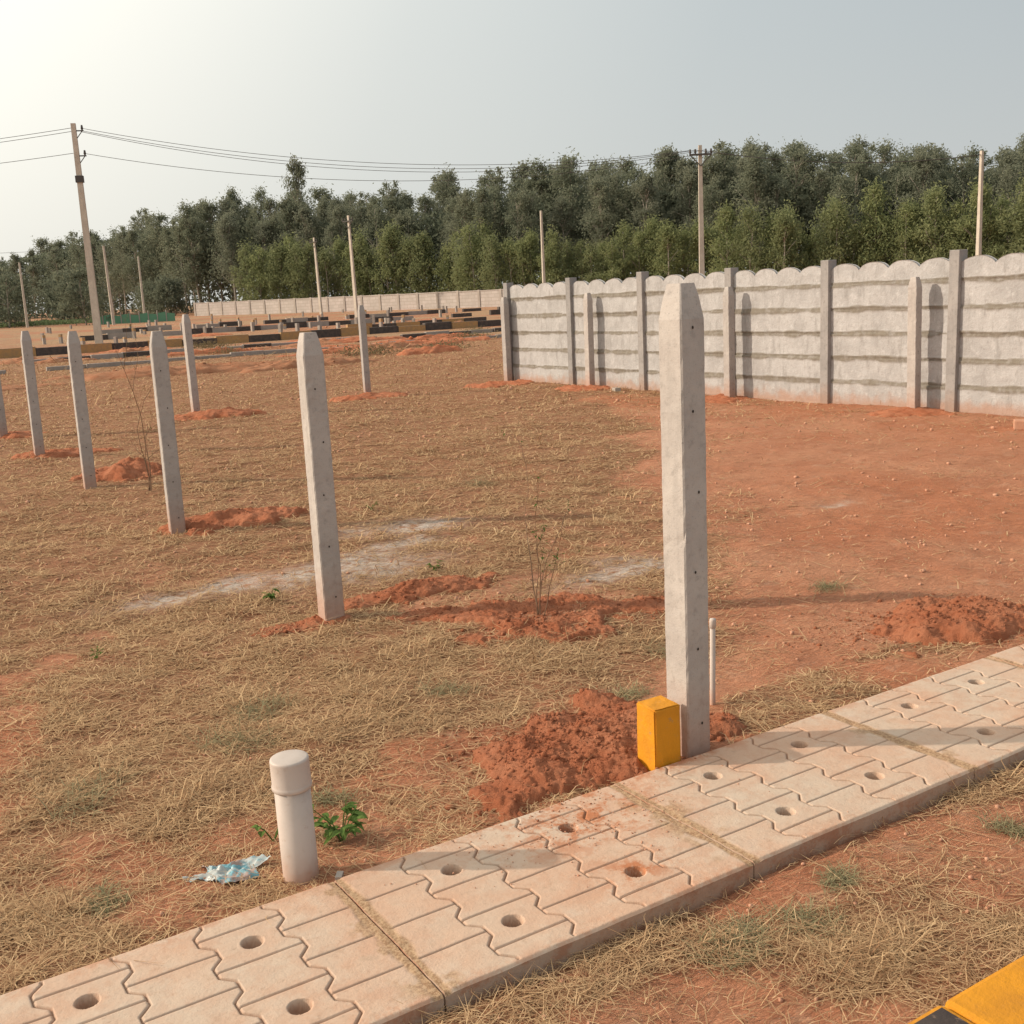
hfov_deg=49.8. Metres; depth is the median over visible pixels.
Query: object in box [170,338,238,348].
dry scrub
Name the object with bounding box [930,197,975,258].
young tree
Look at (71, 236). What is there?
eucalyptus tree
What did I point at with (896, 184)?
eucalyptus tree
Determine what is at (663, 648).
grass tuft
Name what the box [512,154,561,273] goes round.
eucalyptus tree
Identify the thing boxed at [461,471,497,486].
grass tuft
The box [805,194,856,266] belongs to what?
young tree
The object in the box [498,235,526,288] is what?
young tree
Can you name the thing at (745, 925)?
grass tuft
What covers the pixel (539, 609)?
twiggy shrub
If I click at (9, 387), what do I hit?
dirt pile
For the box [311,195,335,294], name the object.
eucalyptus tree
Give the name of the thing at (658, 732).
marker block
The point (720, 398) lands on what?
dirt pile
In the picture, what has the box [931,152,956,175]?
eucalyptus tree
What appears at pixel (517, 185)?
eucalyptus tree
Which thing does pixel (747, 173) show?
eucalyptus tree
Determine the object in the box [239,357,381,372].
dirt pile
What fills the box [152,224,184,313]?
eucalyptus tree
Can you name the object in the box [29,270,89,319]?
field bush
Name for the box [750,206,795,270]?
young tree
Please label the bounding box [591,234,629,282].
young tree
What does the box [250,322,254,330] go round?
plot marker stone
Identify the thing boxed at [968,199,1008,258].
young tree
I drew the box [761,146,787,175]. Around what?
eucalyptus tree
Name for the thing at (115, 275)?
eucalyptus tree
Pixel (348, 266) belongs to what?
young tree
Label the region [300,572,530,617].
dirt pile
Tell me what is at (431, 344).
dry scrub
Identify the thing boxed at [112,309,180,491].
dry sapling
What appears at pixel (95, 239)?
eucalyptus tree
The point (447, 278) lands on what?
young tree
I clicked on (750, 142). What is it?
eucalyptus tree
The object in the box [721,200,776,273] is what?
young tree
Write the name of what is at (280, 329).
plot marker stone
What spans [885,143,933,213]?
eucalyptus tree
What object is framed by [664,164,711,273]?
eucalyptus tree
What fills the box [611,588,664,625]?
dirt pile
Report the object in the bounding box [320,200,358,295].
eucalyptus tree
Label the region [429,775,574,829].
dirt pile
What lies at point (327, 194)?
eucalyptus tree
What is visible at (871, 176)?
eucalyptus tree
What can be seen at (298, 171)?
eucalyptus tree
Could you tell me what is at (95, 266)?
eucalyptus tree
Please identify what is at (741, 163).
eucalyptus tree
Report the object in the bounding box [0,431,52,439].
dirt pile
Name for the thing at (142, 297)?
utility pole
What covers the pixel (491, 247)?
young tree
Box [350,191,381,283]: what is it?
eucalyptus tree
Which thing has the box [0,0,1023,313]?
sky
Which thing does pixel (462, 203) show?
eucalyptus tree
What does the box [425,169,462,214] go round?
eucalyptus tree
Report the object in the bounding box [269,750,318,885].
vent pipe
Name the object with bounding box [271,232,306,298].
young tree
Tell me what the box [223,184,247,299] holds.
eucalyptus tree
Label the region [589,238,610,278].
young tree
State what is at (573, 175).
eucalyptus tree
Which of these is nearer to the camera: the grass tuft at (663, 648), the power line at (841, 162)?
the grass tuft at (663, 648)
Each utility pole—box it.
[18,262,28,327]
[70,123,102,343]
[102,246,115,324]
[137,256,145,312]
[309,238,322,313]
[342,215,357,316]
[540,211,545,282]
[689,145,711,274]
[975,151,983,255]
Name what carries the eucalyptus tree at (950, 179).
on the ground at (810, 464)
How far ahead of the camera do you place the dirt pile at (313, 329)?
63.58 m
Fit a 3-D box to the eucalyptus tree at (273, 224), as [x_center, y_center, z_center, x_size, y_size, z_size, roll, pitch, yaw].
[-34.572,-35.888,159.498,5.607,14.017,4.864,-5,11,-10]
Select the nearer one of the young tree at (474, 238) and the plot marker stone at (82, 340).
the plot marker stone at (82, 340)
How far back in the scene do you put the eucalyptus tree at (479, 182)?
151.03 m
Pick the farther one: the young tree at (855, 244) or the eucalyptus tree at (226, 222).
the eucalyptus tree at (226, 222)
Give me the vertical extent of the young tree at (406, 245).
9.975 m
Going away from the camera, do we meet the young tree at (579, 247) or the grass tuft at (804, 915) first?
the grass tuft at (804, 915)
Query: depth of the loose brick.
10.45 m
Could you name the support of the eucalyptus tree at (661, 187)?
on the ground at (810, 464)
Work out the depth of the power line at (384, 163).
52.73 m
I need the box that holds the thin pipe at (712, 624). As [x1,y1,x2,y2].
[709,618,715,704]
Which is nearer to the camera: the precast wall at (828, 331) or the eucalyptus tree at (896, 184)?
the precast wall at (828, 331)
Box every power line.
[0,128,69,138]
[0,131,70,142]
[4,153,72,162]
[10,247,97,252]
[83,128,688,164]
[83,152,709,180]
[84,131,693,168]
[84,132,702,171]
[697,150,980,162]
[712,151,977,162]
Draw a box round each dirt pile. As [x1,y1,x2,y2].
[0,356,65,364]
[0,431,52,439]
[1,382,70,390]
[11,447,123,459]
[19,358,97,364]
[42,365,185,380]
[67,456,185,485]
[82,351,120,355]
[84,360,276,381]
[99,347,170,352]
[119,346,148,351]
[120,346,270,358]
[131,506,308,543]
[167,333,232,337]
[174,407,268,420]
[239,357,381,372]
[244,341,341,348]
[249,614,354,637]
[259,340,461,357]
[276,326,335,333]
[285,346,431,360]
[286,344,355,348]
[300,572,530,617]
[319,338,359,341]
[328,336,405,342]
[328,391,407,401]
[351,341,430,351]
[363,604,470,628]
[372,333,495,343]
[394,681,695,833]
[397,344,463,355]
[418,336,491,341]
[421,586,663,672]
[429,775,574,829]
[463,379,532,387]
[553,384,609,391]
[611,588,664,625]
[705,393,748,403]
[709,708,761,741]
[765,591,1023,664]
[835,407,957,417]
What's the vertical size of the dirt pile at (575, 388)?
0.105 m
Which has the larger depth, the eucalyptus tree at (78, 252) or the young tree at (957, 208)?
the eucalyptus tree at (78, 252)
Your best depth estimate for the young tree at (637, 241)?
119.83 m
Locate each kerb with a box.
[0,320,500,357]
[0,334,501,373]
[22,327,500,363]
[79,309,500,340]
[102,307,499,333]
[346,317,486,327]
[908,956,1023,1023]
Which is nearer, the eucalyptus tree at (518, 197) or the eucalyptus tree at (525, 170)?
the eucalyptus tree at (518, 197)
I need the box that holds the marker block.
[637,695,680,771]
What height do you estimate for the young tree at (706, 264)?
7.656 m
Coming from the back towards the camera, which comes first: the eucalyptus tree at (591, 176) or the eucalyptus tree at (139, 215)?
the eucalyptus tree at (139, 215)
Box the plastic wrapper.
[182,854,269,883]
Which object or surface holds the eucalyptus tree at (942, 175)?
on the ground at (810, 464)
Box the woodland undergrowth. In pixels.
[0,168,1023,317]
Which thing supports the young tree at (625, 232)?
on the ground at (810, 464)
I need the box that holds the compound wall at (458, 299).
[193,289,503,315]
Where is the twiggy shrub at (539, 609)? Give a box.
[491,417,579,615]
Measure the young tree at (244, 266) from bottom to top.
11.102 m
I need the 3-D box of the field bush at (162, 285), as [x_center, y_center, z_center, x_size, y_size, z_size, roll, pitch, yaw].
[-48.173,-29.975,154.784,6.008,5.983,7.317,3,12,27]
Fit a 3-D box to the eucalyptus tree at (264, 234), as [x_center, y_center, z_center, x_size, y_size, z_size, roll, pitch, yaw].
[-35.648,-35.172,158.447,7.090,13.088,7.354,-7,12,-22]
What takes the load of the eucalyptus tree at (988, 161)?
on the ground at (810, 464)
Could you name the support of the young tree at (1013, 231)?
on the ground at (810, 464)
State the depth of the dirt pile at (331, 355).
32.20 m
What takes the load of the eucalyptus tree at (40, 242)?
on the ground at (810, 464)
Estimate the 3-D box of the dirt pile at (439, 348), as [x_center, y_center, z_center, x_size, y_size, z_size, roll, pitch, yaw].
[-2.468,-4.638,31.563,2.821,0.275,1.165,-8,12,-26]
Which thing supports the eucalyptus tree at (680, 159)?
on the ground at (810, 464)
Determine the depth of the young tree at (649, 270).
119.33 m
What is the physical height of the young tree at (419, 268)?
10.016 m
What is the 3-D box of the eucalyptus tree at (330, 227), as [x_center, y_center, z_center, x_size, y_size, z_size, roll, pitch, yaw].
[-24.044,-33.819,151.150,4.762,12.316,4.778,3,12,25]
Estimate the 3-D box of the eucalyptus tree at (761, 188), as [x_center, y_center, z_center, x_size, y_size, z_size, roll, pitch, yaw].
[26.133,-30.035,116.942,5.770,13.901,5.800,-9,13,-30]
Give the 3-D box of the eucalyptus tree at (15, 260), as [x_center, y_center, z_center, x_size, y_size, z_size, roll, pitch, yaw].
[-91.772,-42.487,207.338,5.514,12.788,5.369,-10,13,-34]
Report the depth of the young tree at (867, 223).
105.77 m
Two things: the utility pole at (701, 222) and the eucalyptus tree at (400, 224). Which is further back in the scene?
the eucalyptus tree at (400, 224)
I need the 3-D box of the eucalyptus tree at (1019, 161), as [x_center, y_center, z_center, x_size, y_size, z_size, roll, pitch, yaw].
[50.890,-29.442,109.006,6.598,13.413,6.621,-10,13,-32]
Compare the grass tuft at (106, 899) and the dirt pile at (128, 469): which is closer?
the grass tuft at (106, 899)
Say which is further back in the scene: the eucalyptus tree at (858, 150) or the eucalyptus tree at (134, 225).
the eucalyptus tree at (134, 225)
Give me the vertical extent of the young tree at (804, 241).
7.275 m
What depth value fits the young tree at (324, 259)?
145.21 m
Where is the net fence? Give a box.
[100,310,174,324]
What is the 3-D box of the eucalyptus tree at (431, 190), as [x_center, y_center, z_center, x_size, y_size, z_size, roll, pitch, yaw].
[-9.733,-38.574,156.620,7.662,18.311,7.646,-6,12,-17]
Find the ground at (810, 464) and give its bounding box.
[0,306,1023,1023]
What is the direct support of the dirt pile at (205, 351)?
on the ground at (810, 464)
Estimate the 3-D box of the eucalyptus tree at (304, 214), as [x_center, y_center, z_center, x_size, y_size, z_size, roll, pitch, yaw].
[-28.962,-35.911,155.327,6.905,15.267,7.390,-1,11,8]
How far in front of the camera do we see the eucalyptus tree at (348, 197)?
173.96 m
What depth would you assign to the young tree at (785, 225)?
106.28 m
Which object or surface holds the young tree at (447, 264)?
on the ground at (810, 464)
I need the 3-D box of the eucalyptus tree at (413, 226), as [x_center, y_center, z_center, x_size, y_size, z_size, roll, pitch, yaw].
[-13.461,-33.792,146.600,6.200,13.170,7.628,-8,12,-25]
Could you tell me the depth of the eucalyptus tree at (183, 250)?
176.38 m
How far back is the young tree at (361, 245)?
143.08 m
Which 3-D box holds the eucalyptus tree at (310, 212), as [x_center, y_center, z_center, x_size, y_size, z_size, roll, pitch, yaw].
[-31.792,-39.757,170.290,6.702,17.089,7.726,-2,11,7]
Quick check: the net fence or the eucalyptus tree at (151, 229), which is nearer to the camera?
the net fence
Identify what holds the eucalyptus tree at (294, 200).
on the ground at (810, 464)
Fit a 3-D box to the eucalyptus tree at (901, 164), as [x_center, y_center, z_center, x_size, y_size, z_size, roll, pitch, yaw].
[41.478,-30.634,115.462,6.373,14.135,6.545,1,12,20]
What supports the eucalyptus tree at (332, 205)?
on the ground at (810, 464)
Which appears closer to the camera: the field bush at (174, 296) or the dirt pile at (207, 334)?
the dirt pile at (207, 334)
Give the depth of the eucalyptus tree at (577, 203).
141.26 m
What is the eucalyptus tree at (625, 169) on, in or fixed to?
on the ground at (810, 464)
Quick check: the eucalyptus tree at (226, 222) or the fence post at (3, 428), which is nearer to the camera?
the fence post at (3, 428)
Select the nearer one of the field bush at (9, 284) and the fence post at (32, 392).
the fence post at (32, 392)
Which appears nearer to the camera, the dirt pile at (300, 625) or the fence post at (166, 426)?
the dirt pile at (300, 625)
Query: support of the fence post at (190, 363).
on the ground at (810, 464)
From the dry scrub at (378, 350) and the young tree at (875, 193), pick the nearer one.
the dry scrub at (378, 350)
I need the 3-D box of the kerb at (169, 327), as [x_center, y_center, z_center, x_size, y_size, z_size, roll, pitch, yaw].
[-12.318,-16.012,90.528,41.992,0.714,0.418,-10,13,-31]
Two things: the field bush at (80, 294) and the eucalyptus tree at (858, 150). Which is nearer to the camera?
the eucalyptus tree at (858, 150)
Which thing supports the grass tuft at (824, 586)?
on the ground at (810, 464)
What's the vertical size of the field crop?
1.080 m
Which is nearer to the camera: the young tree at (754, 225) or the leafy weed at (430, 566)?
the leafy weed at (430, 566)
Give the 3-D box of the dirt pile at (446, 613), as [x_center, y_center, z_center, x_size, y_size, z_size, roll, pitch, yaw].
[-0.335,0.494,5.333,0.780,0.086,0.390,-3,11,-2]
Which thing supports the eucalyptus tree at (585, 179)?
on the ground at (810, 464)
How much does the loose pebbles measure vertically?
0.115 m
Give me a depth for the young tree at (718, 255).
115.15 m
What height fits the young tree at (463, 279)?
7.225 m
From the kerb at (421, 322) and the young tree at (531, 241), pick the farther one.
the young tree at (531, 241)
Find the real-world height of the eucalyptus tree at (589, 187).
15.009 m
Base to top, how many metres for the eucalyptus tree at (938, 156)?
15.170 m
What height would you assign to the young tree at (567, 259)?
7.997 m
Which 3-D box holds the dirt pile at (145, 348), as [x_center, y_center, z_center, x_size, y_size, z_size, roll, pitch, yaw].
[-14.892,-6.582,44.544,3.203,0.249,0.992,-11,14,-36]
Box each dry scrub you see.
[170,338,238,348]
[198,343,243,353]
[326,340,403,355]
[386,336,487,347]
[437,329,498,337]
[461,326,492,330]
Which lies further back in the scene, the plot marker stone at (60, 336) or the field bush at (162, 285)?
the field bush at (162, 285)
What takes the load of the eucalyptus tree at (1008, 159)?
on the ground at (810, 464)
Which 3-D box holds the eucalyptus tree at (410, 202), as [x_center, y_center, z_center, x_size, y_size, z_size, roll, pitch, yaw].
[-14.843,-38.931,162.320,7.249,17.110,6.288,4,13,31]
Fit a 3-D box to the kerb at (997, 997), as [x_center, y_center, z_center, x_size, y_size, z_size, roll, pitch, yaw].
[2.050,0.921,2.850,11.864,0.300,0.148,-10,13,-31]
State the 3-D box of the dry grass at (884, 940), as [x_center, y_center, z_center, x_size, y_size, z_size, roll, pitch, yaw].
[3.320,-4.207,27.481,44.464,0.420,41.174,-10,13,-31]
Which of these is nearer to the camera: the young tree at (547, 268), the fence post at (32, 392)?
the fence post at (32, 392)
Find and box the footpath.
[0,644,1023,1023]
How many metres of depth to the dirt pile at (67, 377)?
27.55 m
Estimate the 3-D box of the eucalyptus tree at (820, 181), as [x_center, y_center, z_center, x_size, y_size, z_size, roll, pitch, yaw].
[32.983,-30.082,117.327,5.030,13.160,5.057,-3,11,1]
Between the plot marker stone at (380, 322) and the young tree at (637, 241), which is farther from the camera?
the young tree at (637, 241)
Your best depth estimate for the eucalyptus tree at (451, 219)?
138.83 m
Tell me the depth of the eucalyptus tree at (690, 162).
129.23 m
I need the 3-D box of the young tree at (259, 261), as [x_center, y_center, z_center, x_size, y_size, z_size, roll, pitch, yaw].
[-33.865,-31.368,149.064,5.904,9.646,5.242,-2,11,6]
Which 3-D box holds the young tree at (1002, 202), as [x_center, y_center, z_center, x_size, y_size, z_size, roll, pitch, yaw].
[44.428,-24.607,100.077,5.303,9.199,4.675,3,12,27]
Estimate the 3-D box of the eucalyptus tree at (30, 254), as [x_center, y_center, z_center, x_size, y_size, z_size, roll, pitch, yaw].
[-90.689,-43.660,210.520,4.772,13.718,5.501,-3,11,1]
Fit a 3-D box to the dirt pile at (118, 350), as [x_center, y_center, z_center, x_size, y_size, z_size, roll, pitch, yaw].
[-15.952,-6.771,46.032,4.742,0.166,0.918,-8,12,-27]
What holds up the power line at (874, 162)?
attached to the utility pole at (979, 214)
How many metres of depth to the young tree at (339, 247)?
145.55 m
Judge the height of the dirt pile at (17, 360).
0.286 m
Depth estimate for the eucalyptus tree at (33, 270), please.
201.23 m
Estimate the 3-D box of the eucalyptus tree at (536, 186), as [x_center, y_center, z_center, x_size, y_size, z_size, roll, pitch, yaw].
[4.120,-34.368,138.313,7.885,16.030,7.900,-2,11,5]
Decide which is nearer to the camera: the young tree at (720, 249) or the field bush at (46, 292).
the young tree at (720, 249)
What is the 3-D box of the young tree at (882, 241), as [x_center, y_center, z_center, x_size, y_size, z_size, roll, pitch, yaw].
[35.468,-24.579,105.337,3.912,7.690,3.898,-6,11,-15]
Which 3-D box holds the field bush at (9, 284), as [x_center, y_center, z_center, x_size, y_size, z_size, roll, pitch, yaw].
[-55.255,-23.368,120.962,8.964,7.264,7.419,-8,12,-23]
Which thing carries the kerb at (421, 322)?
on the ground at (810, 464)
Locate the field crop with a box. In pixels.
[0,316,100,327]
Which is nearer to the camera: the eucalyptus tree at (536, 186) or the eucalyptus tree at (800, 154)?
the eucalyptus tree at (800, 154)
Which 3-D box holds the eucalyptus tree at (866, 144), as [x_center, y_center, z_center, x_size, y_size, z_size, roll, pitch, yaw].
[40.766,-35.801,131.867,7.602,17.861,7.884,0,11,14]
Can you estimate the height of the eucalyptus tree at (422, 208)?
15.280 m
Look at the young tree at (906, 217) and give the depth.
102.85 m
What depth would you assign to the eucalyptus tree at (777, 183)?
116.08 m
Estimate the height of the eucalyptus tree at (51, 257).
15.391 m
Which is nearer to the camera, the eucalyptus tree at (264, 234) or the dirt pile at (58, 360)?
the dirt pile at (58, 360)
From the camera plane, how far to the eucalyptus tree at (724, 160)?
122.82 m
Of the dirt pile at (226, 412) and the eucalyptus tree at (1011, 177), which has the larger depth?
the eucalyptus tree at (1011, 177)
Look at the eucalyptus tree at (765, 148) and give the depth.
127.72 m
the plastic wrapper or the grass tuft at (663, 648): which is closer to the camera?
the plastic wrapper
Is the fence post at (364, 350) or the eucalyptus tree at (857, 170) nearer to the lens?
the fence post at (364, 350)
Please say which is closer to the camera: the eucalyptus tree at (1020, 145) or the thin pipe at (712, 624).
the thin pipe at (712, 624)
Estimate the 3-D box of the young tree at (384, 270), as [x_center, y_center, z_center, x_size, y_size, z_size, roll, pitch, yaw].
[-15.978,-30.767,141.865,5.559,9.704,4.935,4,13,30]
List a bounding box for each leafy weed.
[90,646,103,658]
[250,824,277,841]
[262,588,279,600]
[312,798,367,845]
[427,560,442,570]
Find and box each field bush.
[0,267,54,327]
[0,291,39,326]
[27,270,98,320]
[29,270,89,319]
[35,270,91,318]
[48,261,116,324]
[85,288,113,316]
[126,281,165,313]
[131,276,169,313]
[145,273,193,314]
[147,276,199,315]
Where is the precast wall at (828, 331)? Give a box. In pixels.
[503,249,1023,416]
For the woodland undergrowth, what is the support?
on the ground at (810, 464)
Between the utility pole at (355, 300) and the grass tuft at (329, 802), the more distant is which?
the utility pole at (355, 300)
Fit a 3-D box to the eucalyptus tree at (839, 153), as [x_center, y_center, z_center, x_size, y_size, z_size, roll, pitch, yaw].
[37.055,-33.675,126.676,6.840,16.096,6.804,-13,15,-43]
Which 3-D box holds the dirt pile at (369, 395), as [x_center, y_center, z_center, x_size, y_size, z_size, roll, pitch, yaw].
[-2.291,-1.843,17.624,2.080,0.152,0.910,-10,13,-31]
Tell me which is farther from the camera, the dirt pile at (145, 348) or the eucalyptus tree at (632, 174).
the eucalyptus tree at (632, 174)
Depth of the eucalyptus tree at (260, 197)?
164.12 m
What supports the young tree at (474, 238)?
on the ground at (810, 464)
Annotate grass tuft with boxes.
[24,753,143,826]
[67,871,144,933]
[181,716,308,756]
[208,683,312,735]
[311,781,367,808]
[401,672,489,702]
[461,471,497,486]
[593,679,653,700]
[637,641,718,659]
[662,900,792,975]
[715,906,770,945]
[759,892,864,944]
[795,576,851,593]
[805,855,872,895]
[971,807,1023,844]
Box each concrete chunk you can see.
[335,871,343,879]
[612,387,620,391]
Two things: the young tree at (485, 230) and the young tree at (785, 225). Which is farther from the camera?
the young tree at (485, 230)
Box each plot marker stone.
[42,335,45,343]
[58,334,62,343]
[80,337,85,343]
[131,328,135,338]
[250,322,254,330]
[278,324,282,333]
[295,323,299,330]
[379,318,382,326]
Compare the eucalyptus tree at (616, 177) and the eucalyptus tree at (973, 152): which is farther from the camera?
the eucalyptus tree at (616, 177)
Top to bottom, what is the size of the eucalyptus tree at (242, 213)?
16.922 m
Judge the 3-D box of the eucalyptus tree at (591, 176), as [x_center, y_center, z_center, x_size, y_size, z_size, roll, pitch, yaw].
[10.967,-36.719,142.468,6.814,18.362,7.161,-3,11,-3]
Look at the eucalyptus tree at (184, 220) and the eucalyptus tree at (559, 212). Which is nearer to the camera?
the eucalyptus tree at (559, 212)
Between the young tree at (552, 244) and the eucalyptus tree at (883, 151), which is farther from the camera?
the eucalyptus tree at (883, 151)
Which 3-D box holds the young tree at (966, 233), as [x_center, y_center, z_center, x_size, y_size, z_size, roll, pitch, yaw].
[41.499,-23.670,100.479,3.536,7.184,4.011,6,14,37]
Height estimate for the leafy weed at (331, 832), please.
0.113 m
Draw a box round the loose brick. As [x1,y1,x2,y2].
[1013,419,1023,429]
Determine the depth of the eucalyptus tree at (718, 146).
138.06 m
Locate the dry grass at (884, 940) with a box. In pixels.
[0,336,1023,1023]
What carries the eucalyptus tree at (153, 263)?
on the ground at (810, 464)
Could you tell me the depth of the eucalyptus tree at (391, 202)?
150.10 m
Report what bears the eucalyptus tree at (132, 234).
on the ground at (810, 464)
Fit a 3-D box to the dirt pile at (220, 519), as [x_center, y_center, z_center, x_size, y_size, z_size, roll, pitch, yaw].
[-2.016,0.060,7.781,1.352,0.162,0.884,-10,13,-31]
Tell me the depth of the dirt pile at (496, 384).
18.80 m
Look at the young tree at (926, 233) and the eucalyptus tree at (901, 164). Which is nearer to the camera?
the young tree at (926, 233)
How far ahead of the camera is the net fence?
116.82 m
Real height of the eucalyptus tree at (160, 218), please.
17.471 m
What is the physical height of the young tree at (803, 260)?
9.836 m
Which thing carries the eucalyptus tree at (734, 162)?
on the ground at (810, 464)
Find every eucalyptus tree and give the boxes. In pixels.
[6,251,31,290]
[23,261,44,318]
[25,247,44,313]
[31,234,49,316]
[40,241,54,288]
[43,236,67,279]
[43,246,70,289]
[47,238,75,275]
[59,238,99,289]
[63,231,82,270]
[72,229,107,284]
[78,247,99,287]
[84,230,110,309]
[92,243,123,315]
[99,235,138,314]
[101,229,135,313]
[106,225,137,313]
[116,227,156,311]
[126,215,147,285]
[128,208,155,277]
[136,230,174,288]
[138,210,182,312]
[138,229,167,277]
[140,220,162,271]
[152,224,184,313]
[160,219,205,313]
[161,210,210,302]
[167,199,218,302]
[168,216,191,312]
[174,199,237,301]
[191,197,215,301]
[202,192,244,299]
[204,206,256,298]
[211,211,246,300]
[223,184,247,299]
[232,201,255,295]
[238,197,269,294]
[241,181,279,251]
[243,220,283,298]
[251,194,285,292]
[262,195,306,292]
[265,214,281,296]
[271,152,321,284]
[280,194,299,295]
[281,187,306,292]
[290,203,328,295]
[302,201,316,269]
[310,183,340,296]
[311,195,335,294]
[312,194,342,291]
[317,195,358,291]
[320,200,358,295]
[320,222,346,295]
[342,188,357,217]
[342,192,360,212]
[344,203,383,292]
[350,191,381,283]
[356,202,397,294]
[359,194,389,289]
[371,179,413,291]
[371,195,414,285]
[376,189,403,265]
[382,207,429,292]
[386,214,414,287]
[397,188,420,225]
[409,192,447,277]
[419,162,469,290]
[419,175,450,267]
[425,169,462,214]
[430,181,461,254]
[434,196,473,268]
[435,197,465,268]
[440,187,476,271]
[443,182,498,270]
[455,183,500,289]
[471,172,498,263]
[476,166,520,280]
[481,185,516,283]
[494,189,545,284]
[501,158,532,283]
[502,177,524,240]
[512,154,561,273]
[513,187,551,274]
[515,172,562,271]
[524,159,560,272]
[536,146,606,259]
[543,194,580,273]
[557,154,584,238]
[563,170,589,254]
[571,155,605,241]
[575,169,590,203]
[575,172,626,274]
[576,158,630,266]
[576,175,626,270]
[578,155,640,232]
[591,169,631,249]
[601,153,622,188]
[604,168,635,272]
[609,160,664,274]
[619,167,675,270]
[641,165,674,248]
[642,142,690,272]
[650,146,681,174]
[654,147,691,274]
[663,153,697,272]
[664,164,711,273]
[676,157,740,271]
[680,178,723,273]
[695,139,741,254]
[697,175,733,255]
[704,141,738,179]
[722,155,775,270]
[726,146,776,255]
[728,150,743,207]
[731,136,776,256]
[731,162,780,255]
[738,134,762,158]
[743,142,771,175]
[754,170,797,270]
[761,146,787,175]
[773,171,804,216]
[774,138,832,269]
[778,139,814,218]
[778,140,823,230]
[799,150,857,258]
[799,166,835,261]
[806,169,864,260]
[818,145,850,206]
[818,157,884,251]
[831,139,880,179]
[842,134,880,173]
[845,147,886,240]
[860,160,892,218]
[868,138,914,177]
[878,166,920,259]
[884,149,956,245]
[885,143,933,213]
[887,151,921,252]
[889,143,956,243]
[892,145,944,209]
[915,169,959,243]
[925,141,947,155]
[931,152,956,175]
[937,159,962,256]
[938,153,995,244]
[955,140,985,214]
[966,148,993,182]
[975,144,1021,250]
[984,145,1023,243]
[989,157,1023,250]
[998,143,1023,202]
[1013,138,1023,239]
[1014,133,1023,149]
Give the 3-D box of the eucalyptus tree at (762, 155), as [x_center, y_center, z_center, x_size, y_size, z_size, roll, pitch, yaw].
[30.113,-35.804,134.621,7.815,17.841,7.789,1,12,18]
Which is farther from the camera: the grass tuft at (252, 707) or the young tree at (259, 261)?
the young tree at (259, 261)
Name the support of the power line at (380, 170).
attached to the utility pole at (701, 222)
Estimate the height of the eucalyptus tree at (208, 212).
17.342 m
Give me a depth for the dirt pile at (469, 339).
38.51 m
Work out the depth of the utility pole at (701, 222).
55.17 m
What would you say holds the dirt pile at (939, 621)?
on the ground at (810, 464)
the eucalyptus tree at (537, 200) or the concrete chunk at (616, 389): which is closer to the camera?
the concrete chunk at (616, 389)
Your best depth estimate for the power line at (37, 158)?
50.33 m
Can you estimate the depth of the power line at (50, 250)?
107.52 m
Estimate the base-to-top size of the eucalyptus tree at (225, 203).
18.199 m
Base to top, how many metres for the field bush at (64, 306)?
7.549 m
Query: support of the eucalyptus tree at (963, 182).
on the ground at (810, 464)
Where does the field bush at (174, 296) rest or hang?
on the ground at (810, 464)
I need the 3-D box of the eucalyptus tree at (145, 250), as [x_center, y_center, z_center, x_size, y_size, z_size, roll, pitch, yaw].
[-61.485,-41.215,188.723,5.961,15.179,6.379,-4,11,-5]
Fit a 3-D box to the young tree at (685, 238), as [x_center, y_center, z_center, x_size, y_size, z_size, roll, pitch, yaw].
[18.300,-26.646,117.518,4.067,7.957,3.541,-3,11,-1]
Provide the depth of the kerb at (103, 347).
50.10 m
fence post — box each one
[0,380,7,436]
[20,331,44,455]
[67,331,96,489]
[149,331,185,534]
[181,314,199,411]
[296,332,344,620]
[357,305,370,392]
[500,297,511,380]
[583,293,594,385]
[658,283,709,757]
[723,287,734,396]
[907,277,921,407]
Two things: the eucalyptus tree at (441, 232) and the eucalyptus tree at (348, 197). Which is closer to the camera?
the eucalyptus tree at (441, 232)
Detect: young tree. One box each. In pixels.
[228,237,270,300]
[240,244,277,300]
[258,243,285,299]
[264,240,290,299]
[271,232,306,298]
[275,241,317,298]
[295,238,329,297]
[310,246,339,297]
[326,235,357,296]
[332,241,367,295]
[339,225,380,295]
[354,245,380,294]
[367,235,403,294]
[375,219,411,293]
[387,234,419,293]
[400,229,442,292]
[402,230,440,292]
[431,243,468,291]
[434,226,472,291]
[446,220,496,290]
[450,247,478,290]
[463,217,505,290]
[474,232,509,289]
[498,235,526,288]
[509,236,539,285]
[513,227,545,285]
[533,248,564,283]
[534,225,580,284]
[558,236,583,281]
[569,239,594,280]
[571,239,607,282]
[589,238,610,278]
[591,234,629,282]
[603,219,637,280]
[622,227,652,278]
[634,213,664,276]
[641,226,670,276]
[643,218,684,278]
[669,223,697,276]
[675,217,714,274]
[692,226,728,275]
[704,199,749,274]
[706,230,734,272]
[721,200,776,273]
[728,220,761,270]
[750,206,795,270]
[759,205,803,271]
[768,199,818,271]
[791,227,811,269]
[800,222,828,268]
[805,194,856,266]
[813,196,856,265]
[838,226,867,267]
[844,175,902,266]
[850,212,892,266]
[867,213,899,263]
[879,197,927,264]
[887,196,928,261]
[904,180,959,263]
[906,186,950,261]
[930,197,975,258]
[948,177,1009,259]
[950,212,982,256]
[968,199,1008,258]
[972,189,1018,257]
[989,172,1023,258]
[999,194,1023,253]
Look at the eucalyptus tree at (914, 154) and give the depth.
112.12 m
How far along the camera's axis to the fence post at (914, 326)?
12.20 m
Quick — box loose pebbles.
[0,365,1023,1023]
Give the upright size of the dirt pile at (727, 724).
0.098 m

